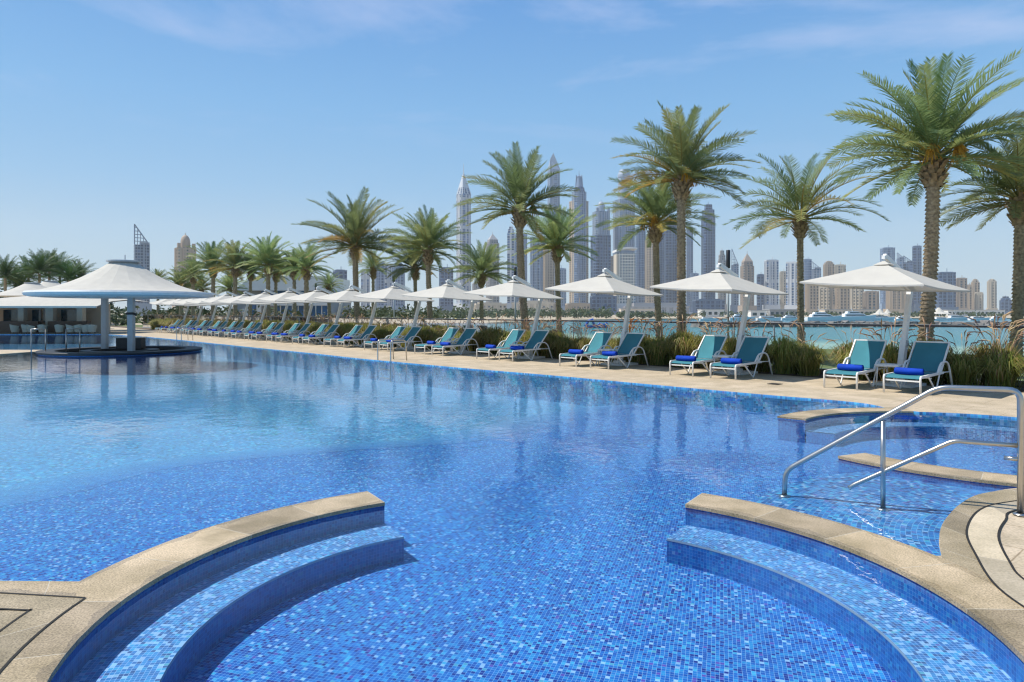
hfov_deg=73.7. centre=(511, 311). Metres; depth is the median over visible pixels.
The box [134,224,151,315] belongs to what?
tower
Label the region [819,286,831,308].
tower
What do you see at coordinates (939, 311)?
marquee
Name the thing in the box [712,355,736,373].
side table
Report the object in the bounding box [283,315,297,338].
fountain grass
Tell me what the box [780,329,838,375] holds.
fountain grass
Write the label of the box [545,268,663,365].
cantilever parasol
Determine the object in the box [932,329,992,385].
fountain grass
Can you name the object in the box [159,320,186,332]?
sun lounger
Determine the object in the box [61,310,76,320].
window
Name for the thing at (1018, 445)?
pool handrail
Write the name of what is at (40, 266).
palm tree
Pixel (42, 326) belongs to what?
tub chair
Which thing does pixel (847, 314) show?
cabin window
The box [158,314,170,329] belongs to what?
fountain grass
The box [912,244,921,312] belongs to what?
tower
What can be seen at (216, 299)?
cantilever parasol
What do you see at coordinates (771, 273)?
tower
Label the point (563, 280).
tower
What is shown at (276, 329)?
sun lounger
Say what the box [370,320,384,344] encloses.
fountain grass
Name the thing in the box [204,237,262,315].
palm tree
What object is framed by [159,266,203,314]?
palm tree
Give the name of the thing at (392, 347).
pool ladder
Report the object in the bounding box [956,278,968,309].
tower
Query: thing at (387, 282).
tower
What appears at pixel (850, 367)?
rolled towel
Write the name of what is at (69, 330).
tub chair
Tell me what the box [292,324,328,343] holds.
sun lounger
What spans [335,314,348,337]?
fountain grass
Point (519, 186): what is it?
palm tree
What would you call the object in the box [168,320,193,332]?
sun lounger
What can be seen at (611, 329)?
fountain grass
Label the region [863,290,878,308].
tower
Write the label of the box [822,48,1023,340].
palm tree
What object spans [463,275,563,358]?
cantilever parasol
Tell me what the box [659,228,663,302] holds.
tower
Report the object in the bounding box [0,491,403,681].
pool wall
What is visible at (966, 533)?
deck drain slot
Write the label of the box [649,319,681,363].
fountain grass
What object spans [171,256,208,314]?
palm tree
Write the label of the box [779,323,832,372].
fountain grass
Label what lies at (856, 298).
tower
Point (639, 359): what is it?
fountain grass
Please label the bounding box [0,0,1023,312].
sky
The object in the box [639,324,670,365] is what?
fountain grass
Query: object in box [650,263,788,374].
cantilever parasol
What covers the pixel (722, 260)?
tower
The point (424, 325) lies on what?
fountain grass
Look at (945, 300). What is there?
tower
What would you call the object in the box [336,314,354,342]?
fountain grass
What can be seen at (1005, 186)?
palm tree
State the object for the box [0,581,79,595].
deck edge band
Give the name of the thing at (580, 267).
tower
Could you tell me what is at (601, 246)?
tower
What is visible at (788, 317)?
motor yacht
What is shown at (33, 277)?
palm tree
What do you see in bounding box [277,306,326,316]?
window
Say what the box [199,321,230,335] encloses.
sun lounger
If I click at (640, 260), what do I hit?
tower
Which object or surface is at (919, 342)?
fountain grass
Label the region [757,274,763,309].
tower
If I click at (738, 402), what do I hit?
pool sides
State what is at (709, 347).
sun lounger
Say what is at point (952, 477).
pool wall
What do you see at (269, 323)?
fountain grass
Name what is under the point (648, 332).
fountain grass
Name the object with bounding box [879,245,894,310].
tower
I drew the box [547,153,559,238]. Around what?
tower
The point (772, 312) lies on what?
harbour shed
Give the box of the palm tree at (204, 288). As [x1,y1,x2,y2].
[195,273,218,314]
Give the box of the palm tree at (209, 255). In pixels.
[177,240,232,315]
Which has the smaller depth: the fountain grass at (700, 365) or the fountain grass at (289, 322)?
the fountain grass at (700, 365)
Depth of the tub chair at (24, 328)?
52.31 m
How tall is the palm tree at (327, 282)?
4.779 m
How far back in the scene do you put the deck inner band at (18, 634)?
3.80 m
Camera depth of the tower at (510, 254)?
1344.13 m
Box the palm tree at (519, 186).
[453,140,580,331]
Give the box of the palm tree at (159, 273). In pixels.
[149,268,169,315]
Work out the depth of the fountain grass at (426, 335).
31.20 m
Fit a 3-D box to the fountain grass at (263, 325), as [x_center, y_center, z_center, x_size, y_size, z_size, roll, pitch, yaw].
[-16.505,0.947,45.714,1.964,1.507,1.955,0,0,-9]
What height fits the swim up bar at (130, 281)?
5.350 m
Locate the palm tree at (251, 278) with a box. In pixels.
[229,248,270,315]
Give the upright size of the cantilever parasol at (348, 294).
3.008 m
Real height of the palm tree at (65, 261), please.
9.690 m
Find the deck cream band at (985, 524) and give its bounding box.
[968,501,1023,604]
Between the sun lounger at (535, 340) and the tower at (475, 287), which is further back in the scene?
the tower at (475, 287)
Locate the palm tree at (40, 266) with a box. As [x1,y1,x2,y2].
[9,249,63,282]
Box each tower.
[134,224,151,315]
[172,233,198,310]
[333,269,346,279]
[361,271,369,309]
[375,261,384,309]
[384,263,393,307]
[391,262,405,311]
[437,264,453,313]
[453,164,470,310]
[472,283,479,302]
[473,302,506,314]
[486,232,498,301]
[507,227,514,308]
[511,300,555,311]
[515,234,526,301]
[530,237,544,300]
[543,244,554,301]
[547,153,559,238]
[555,265,565,312]
[565,298,592,314]
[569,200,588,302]
[572,175,585,302]
[590,234,610,295]
[590,294,618,314]
[592,201,609,234]
[611,254,613,295]
[612,247,636,311]
[613,169,634,253]
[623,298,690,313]
[635,228,645,302]
[645,233,654,302]
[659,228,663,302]
[664,221,677,302]
[685,228,692,305]
[689,273,698,311]
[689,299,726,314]
[701,204,714,298]
[718,250,726,311]
[730,249,739,313]
[738,254,756,311]
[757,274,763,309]
[762,257,779,309]
[779,271,785,308]
[784,259,796,308]
[803,259,811,308]
[804,284,818,314]
[812,262,820,278]
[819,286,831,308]
[823,260,834,308]
[834,262,845,304]
[835,288,849,308]
[850,289,863,308]
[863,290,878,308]
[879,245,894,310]
[883,291,911,312]
[896,253,904,268]
[903,256,914,312]
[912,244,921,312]
[935,272,958,309]
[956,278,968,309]
[967,283,972,309]
[971,279,979,309]
[974,290,983,309]
[986,279,997,309]
[999,295,1011,313]
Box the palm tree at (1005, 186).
[939,123,1023,371]
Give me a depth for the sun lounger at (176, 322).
56.33 m
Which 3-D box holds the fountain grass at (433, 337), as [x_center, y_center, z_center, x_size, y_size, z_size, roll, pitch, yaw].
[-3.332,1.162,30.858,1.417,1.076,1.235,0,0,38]
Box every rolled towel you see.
[440,342,450,345]
[485,344,495,348]
[510,346,524,349]
[568,349,583,353]
[602,351,617,355]
[676,355,695,361]
[720,358,741,363]
[837,364,863,370]
[894,367,923,374]
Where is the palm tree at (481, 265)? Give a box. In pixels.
[447,240,516,318]
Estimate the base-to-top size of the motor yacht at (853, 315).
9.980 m
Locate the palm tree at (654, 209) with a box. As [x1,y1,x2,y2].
[595,166,721,339]
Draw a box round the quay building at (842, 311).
[819,309,882,315]
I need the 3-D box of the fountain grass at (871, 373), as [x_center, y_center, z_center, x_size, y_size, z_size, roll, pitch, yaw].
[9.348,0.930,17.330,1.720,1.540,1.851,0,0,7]
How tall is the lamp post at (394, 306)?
4.408 m
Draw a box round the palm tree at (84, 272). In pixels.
[58,259,94,281]
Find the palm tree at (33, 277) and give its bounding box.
[8,255,47,282]
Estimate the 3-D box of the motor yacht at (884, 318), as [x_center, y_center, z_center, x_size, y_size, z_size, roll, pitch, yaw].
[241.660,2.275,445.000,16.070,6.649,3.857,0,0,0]
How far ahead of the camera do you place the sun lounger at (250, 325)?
44.27 m
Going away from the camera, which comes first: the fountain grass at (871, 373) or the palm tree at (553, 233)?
the fountain grass at (871, 373)
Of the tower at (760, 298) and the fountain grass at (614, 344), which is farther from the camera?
the tower at (760, 298)
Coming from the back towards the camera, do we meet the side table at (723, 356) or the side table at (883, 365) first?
the side table at (723, 356)
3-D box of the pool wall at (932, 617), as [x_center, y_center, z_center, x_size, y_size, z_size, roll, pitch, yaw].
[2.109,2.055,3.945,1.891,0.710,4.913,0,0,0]
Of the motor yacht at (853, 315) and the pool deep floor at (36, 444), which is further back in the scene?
the motor yacht at (853, 315)
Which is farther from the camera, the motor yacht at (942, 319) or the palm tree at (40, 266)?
the motor yacht at (942, 319)
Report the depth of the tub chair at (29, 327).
52.34 m
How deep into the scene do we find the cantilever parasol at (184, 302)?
50.29 m
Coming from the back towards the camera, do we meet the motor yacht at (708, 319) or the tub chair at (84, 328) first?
the motor yacht at (708, 319)
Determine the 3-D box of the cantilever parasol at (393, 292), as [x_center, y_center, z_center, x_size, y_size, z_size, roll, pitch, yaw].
[-5.181,0.188,30.478,2.823,3.027,2.537,0,0,-43]
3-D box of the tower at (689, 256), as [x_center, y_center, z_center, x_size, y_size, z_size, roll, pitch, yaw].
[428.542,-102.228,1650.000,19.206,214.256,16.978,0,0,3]
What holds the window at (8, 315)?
in the poolside bar at (32, 311)
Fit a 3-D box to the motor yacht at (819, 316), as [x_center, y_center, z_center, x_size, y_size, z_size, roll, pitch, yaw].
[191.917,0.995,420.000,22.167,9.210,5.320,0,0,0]
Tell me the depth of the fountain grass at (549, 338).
25.30 m
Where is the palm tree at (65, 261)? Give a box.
[35,252,84,283]
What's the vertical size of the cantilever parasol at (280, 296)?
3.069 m
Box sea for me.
[447,319,1023,354]
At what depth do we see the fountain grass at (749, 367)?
19.84 m
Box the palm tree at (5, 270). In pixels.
[0,254,32,297]
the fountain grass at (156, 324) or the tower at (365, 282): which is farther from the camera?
the tower at (365, 282)
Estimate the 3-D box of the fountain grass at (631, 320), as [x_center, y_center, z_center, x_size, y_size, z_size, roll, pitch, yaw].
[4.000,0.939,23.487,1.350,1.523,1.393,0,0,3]
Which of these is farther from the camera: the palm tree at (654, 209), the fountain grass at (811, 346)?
the palm tree at (654, 209)
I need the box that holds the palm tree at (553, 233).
[510,203,599,331]
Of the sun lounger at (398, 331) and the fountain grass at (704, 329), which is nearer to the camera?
the fountain grass at (704, 329)
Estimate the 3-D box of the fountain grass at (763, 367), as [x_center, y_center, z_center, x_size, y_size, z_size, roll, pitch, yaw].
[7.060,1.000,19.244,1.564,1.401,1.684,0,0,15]
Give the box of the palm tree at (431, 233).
[380,203,471,319]
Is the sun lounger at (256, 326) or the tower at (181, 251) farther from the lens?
the tower at (181, 251)
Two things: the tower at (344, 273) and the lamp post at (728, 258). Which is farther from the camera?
the tower at (344, 273)
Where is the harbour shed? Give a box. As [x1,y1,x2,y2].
[763,309,804,316]
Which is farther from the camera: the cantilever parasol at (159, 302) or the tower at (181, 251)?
the tower at (181, 251)
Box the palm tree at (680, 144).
[610,100,759,331]
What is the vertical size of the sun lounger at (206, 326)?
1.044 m
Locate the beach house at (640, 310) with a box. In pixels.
[618,308,653,315]
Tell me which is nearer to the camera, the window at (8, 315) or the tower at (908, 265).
the window at (8, 315)
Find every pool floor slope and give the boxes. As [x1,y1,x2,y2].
[0,403,659,505]
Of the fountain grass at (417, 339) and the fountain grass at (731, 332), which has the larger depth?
the fountain grass at (417, 339)
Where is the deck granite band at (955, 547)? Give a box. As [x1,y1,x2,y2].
[939,489,1016,578]
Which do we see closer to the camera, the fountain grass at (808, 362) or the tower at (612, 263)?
the fountain grass at (808, 362)
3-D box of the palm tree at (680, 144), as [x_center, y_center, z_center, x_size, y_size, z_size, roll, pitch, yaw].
[5.882,-2.710,23.052,4.995,8.820,5.230,0,0,22]
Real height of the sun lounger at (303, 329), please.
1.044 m
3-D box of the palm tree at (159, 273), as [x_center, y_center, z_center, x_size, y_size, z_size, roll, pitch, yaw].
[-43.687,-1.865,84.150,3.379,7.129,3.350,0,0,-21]
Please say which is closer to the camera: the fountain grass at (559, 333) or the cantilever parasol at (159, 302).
the fountain grass at (559, 333)
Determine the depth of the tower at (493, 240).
1341.48 m
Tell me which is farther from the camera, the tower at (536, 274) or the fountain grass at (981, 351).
the tower at (536, 274)
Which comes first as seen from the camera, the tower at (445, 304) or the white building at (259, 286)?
the white building at (259, 286)
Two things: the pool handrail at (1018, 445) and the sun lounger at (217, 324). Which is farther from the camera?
the sun lounger at (217, 324)
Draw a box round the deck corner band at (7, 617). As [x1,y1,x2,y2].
[0,610,25,628]
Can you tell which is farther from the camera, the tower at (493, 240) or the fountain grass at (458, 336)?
the tower at (493, 240)
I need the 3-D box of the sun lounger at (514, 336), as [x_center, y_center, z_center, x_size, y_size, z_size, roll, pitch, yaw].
[-0.325,1.187,24.985,1.942,1.044,0.744,0,0,-41]
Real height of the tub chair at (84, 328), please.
0.744 m
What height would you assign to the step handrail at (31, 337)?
1.052 m
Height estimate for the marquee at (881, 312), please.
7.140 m
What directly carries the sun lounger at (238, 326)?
on the pool deck
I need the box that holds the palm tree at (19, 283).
[0,271,41,289]
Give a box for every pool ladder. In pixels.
[176,328,192,340]
[377,339,406,361]
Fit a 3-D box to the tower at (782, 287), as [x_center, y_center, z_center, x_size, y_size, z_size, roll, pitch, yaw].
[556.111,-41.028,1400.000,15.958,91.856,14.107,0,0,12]
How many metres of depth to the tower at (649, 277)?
1392.21 m
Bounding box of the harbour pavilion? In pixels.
[748,310,766,317]
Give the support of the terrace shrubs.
on the pool deck
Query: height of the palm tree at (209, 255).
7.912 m
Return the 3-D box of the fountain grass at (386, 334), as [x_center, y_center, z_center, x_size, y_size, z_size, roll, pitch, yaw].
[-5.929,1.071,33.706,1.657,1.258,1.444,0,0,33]
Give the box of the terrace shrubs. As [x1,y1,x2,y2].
[0,288,464,325]
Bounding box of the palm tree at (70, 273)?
[46,259,88,282]
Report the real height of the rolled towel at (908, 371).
0.146 m
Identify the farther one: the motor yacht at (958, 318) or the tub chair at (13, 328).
the motor yacht at (958, 318)
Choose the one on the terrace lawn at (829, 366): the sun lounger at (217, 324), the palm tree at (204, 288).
the palm tree at (204, 288)
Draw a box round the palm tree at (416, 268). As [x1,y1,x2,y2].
[375,234,448,319]
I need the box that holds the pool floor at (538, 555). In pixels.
[0,403,1016,681]
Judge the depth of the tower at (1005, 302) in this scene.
1294.26 m
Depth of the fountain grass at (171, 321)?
60.50 m
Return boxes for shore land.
[117,314,1011,325]
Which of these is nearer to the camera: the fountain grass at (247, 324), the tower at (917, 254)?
the fountain grass at (247, 324)
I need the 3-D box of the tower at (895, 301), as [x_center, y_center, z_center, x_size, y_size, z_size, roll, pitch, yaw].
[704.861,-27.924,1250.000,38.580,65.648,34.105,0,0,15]
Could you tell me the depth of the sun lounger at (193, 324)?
52.88 m
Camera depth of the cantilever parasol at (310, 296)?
35.74 m
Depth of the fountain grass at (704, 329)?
20.35 m
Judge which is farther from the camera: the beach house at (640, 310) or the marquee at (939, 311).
the beach house at (640, 310)
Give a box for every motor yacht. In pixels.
[699,315,717,320]
[729,312,755,319]
[756,313,780,320]
[781,313,797,319]
[804,309,841,320]
[841,309,875,320]
[875,313,894,319]
[934,315,950,320]
[948,312,970,319]
[967,314,989,319]
[989,316,1006,319]
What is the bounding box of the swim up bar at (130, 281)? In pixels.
[22,255,213,355]
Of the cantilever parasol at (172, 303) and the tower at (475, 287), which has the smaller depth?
the cantilever parasol at (172, 303)
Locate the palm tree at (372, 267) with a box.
[350,249,395,317]
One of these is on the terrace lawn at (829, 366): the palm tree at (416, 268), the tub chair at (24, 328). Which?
the palm tree at (416, 268)
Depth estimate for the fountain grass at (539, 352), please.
25.88 m
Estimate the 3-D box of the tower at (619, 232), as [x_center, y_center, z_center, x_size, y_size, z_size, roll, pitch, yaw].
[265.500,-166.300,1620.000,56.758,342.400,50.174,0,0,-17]
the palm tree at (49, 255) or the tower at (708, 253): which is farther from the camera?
the tower at (708, 253)
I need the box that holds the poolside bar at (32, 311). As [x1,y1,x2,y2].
[0,296,147,332]
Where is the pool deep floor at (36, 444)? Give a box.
[0,380,588,488]
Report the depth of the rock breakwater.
254.77 m
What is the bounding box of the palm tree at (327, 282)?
[312,272,344,316]
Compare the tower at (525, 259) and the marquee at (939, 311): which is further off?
the tower at (525, 259)
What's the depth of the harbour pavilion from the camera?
560.00 m
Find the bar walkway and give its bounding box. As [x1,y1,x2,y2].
[0,350,37,354]
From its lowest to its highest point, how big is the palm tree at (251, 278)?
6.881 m
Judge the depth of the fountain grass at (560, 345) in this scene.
24.72 m
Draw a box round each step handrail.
[31,328,45,353]
[66,328,79,351]
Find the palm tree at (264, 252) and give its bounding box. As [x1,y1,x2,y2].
[229,231,295,315]
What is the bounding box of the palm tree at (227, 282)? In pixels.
[215,271,247,315]
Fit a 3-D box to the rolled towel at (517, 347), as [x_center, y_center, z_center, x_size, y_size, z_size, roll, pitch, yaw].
[0.187,1.263,23.776,0.544,0.146,0.164,0,0,40]
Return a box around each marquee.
[870,309,889,315]
[934,308,949,313]
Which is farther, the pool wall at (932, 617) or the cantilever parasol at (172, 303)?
the cantilever parasol at (172, 303)
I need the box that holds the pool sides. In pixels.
[0,334,1016,555]
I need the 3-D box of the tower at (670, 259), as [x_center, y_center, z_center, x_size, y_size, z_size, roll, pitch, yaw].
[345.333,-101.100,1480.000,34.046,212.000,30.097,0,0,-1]
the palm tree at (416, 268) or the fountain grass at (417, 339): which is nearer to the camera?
the fountain grass at (417, 339)
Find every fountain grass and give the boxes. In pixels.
[152,314,161,329]
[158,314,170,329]
[165,311,179,326]
[243,312,256,335]
[252,314,269,331]
[254,315,271,336]
[264,313,283,337]
[275,312,294,337]
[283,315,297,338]
[307,314,323,340]
[315,315,335,341]
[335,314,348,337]
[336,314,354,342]
[341,317,360,343]
[347,313,367,343]
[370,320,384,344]
[370,320,389,345]
[380,323,396,345]
[391,315,411,346]
[400,316,425,346]
[414,318,442,348]
[418,315,433,341]
[427,326,439,347]
[432,322,458,349]
[448,322,466,350]
[468,327,477,351]
[471,318,498,352]
[476,314,509,353]
[491,321,516,354]
[506,317,533,355]
[522,320,549,355]
[523,319,554,337]
[532,315,570,356]
[540,316,570,350]
[545,323,575,358]
[557,323,584,343]
[565,321,592,359]
[592,323,619,361]
[598,323,622,340]
[606,324,637,361]
[609,317,648,357]
[618,317,660,363]
[623,318,665,362]
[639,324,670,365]
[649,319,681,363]
[655,314,702,366]
[656,314,702,357]
[688,317,721,366]
[691,321,731,368]
[710,319,757,367]
[713,314,757,369]
[736,322,774,371]
[739,326,754,369]
[762,318,812,373]
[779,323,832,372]
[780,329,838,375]
[822,324,855,375]
[822,327,884,379]
[859,318,909,378]
[860,318,917,380]
[888,316,963,384]
[893,332,929,379]
[926,336,976,383]
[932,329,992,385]
[960,310,1023,385]
[968,325,1023,389]
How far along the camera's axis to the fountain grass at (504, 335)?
27.05 m
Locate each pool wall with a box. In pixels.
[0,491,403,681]
[667,493,1023,681]
[777,408,924,445]
[838,453,1016,491]
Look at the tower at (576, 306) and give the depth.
1025.64 m
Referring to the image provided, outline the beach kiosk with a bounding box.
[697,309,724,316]
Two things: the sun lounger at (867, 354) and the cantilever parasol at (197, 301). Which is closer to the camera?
the sun lounger at (867, 354)
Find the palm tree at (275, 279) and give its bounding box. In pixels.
[252,249,290,315]
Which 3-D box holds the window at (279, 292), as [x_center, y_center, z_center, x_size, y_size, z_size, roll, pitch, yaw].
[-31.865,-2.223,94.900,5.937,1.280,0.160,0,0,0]
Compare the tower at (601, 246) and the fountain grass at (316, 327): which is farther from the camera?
the tower at (601, 246)
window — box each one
[3,310,17,320]
[32,310,40,320]
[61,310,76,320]
[261,291,303,294]
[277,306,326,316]
[846,314,865,315]
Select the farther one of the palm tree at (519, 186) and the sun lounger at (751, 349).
the palm tree at (519, 186)
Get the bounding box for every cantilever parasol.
[150,299,188,331]
[161,299,205,333]
[173,298,220,334]
[186,293,236,335]
[202,291,248,336]
[217,291,271,337]
[236,289,293,339]
[258,288,320,341]
[283,286,351,343]
[315,285,386,345]
[353,282,433,349]
[401,279,492,353]
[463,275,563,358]
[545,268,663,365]
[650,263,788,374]
[800,254,970,387]
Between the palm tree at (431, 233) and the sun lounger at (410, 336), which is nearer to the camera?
the sun lounger at (410, 336)
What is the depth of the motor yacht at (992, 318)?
450.98 m
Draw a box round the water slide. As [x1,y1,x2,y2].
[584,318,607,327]
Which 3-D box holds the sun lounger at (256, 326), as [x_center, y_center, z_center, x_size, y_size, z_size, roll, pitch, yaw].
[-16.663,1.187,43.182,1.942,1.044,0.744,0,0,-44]
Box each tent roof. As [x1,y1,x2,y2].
[0,282,46,296]
[40,281,59,287]
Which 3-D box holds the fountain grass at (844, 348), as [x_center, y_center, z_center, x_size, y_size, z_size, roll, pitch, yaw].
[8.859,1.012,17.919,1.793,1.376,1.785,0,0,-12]
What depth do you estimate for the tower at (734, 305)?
1493.64 m
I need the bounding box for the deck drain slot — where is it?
[0,500,1023,672]
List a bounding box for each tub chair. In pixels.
[9,324,19,333]
[21,324,27,333]
[27,324,36,333]
[37,324,47,333]
[54,324,64,333]
[66,324,75,333]
[73,324,82,333]
[81,324,90,333]
[87,324,96,332]
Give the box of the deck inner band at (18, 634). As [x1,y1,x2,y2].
[0,593,80,668]
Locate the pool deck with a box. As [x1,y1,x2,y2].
[0,323,1023,610]
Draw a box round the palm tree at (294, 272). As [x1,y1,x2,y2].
[268,249,316,317]
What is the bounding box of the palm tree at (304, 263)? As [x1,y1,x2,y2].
[278,242,335,316]
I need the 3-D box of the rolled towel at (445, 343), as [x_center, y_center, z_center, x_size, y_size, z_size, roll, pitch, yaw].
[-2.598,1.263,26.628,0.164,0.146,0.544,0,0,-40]
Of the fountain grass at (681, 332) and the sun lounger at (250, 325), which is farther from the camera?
the sun lounger at (250, 325)
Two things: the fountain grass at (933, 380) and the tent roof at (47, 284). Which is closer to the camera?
the fountain grass at (933, 380)
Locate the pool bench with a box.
[914,422,1016,442]
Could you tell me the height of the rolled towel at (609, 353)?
0.146 m
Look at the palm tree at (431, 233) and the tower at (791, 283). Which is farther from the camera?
the tower at (791, 283)
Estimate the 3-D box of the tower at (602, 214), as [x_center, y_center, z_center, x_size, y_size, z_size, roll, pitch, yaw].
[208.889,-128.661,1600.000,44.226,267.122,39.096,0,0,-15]
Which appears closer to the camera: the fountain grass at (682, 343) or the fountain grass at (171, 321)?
the fountain grass at (682, 343)
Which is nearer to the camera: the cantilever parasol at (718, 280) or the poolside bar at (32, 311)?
the cantilever parasol at (718, 280)
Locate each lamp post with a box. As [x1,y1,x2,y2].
[393,278,394,317]
[514,267,516,328]
[726,250,729,336]
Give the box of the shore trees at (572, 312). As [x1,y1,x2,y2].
[110,303,1023,320]
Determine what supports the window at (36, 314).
in the poolside bar at (32, 311)
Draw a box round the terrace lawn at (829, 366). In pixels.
[111,325,1023,380]
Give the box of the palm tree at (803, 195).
[722,140,888,345]
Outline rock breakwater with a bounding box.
[690,320,1023,326]
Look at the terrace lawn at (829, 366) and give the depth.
22.80 m
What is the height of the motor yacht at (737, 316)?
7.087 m
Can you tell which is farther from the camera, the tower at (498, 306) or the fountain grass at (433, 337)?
the tower at (498, 306)
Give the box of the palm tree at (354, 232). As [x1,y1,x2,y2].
[291,187,410,318]
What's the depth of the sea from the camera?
186.25 m
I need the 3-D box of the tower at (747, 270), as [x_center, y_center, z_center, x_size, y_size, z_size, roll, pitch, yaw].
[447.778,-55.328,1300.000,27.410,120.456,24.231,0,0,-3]
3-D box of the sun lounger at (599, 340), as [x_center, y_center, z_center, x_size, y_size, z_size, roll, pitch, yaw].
[2.442,1.187,21.813,1.942,1.044,0.744,0,0,-42]
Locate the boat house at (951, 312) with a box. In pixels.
[941,310,1004,315]
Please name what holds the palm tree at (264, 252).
on the terrace lawn at (829, 366)
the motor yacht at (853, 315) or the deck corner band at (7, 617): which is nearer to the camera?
the deck corner band at (7, 617)
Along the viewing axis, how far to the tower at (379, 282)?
1243.39 m
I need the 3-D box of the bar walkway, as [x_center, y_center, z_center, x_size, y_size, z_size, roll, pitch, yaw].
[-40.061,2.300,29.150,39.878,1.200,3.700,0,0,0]
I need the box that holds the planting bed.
[110,326,1023,391]
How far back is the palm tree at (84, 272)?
88.13 m
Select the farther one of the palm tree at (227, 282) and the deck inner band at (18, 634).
the palm tree at (227, 282)
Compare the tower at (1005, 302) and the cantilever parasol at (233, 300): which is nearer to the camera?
the cantilever parasol at (233, 300)
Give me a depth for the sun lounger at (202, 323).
51.39 m
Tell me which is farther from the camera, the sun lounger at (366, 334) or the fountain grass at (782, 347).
the sun lounger at (366, 334)
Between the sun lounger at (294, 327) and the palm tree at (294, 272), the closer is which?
the sun lounger at (294, 327)
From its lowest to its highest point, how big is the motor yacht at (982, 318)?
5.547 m
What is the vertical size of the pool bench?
0.200 m
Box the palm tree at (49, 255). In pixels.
[24,248,74,280]
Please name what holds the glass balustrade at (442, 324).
on the pool deck
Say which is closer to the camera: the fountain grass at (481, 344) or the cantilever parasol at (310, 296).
the fountain grass at (481, 344)
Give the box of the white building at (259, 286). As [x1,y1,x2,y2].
[237,276,350,318]
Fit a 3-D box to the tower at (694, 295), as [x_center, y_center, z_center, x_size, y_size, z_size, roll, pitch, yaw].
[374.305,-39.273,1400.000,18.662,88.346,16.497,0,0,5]
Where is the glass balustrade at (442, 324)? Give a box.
[142,315,1023,385]
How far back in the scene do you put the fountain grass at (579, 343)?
24.07 m
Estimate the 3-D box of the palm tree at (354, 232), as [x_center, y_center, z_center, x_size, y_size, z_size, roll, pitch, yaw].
[-9.137,-2.726,39.815,7.023,8.853,6.646,0,0,0]
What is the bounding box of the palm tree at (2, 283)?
[0,262,36,288]
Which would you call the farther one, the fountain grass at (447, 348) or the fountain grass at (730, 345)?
the fountain grass at (447, 348)
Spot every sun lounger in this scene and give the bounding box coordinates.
[155,320,179,331]
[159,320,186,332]
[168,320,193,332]
[172,320,200,333]
[180,320,207,334]
[185,321,215,334]
[193,321,221,335]
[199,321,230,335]
[207,321,237,336]
[214,321,247,337]
[224,322,255,337]
[231,322,265,338]
[244,322,276,339]
[251,323,286,340]
[266,323,300,341]
[276,323,313,341]
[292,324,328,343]
[302,324,342,344]
[324,325,363,346]
[337,325,378,347]
[364,326,407,349]
[379,326,422,351]
[414,327,460,353]
[431,328,480,355]
[476,329,525,359]
[499,330,552,361]
[559,332,615,366]
[590,333,648,369]
[669,335,729,375]
[710,336,772,379]
[823,339,889,389]
[883,341,952,393]
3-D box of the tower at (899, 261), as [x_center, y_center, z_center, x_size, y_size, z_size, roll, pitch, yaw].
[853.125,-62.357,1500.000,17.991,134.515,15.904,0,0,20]
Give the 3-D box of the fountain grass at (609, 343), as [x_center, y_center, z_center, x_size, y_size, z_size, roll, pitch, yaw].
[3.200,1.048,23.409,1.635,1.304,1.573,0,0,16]
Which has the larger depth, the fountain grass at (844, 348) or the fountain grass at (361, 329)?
the fountain grass at (361, 329)
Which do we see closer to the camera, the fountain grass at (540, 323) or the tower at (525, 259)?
the fountain grass at (540, 323)
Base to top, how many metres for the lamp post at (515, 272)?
4.409 m
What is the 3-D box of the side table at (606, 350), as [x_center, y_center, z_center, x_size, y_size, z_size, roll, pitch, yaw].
[3.039,1.443,21.519,0.500,0.516,0.500,0,0,-42]
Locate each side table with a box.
[508,344,526,358]
[597,349,618,365]
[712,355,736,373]
[874,363,904,388]
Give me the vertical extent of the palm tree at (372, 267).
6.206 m
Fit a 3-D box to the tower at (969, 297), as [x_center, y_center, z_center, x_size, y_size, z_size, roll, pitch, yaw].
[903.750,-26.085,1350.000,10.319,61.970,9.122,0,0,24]
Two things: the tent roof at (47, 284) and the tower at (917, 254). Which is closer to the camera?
the tent roof at (47, 284)
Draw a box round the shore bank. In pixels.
[380,318,1010,327]
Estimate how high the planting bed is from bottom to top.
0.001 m
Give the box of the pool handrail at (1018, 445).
[778,385,1023,516]
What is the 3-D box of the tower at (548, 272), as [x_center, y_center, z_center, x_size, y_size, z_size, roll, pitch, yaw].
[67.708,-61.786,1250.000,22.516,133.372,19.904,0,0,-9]
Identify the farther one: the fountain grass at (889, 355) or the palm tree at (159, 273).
the palm tree at (159, 273)
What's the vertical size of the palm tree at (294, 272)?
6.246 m
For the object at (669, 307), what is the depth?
1041.05 m
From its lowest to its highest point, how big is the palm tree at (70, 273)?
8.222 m

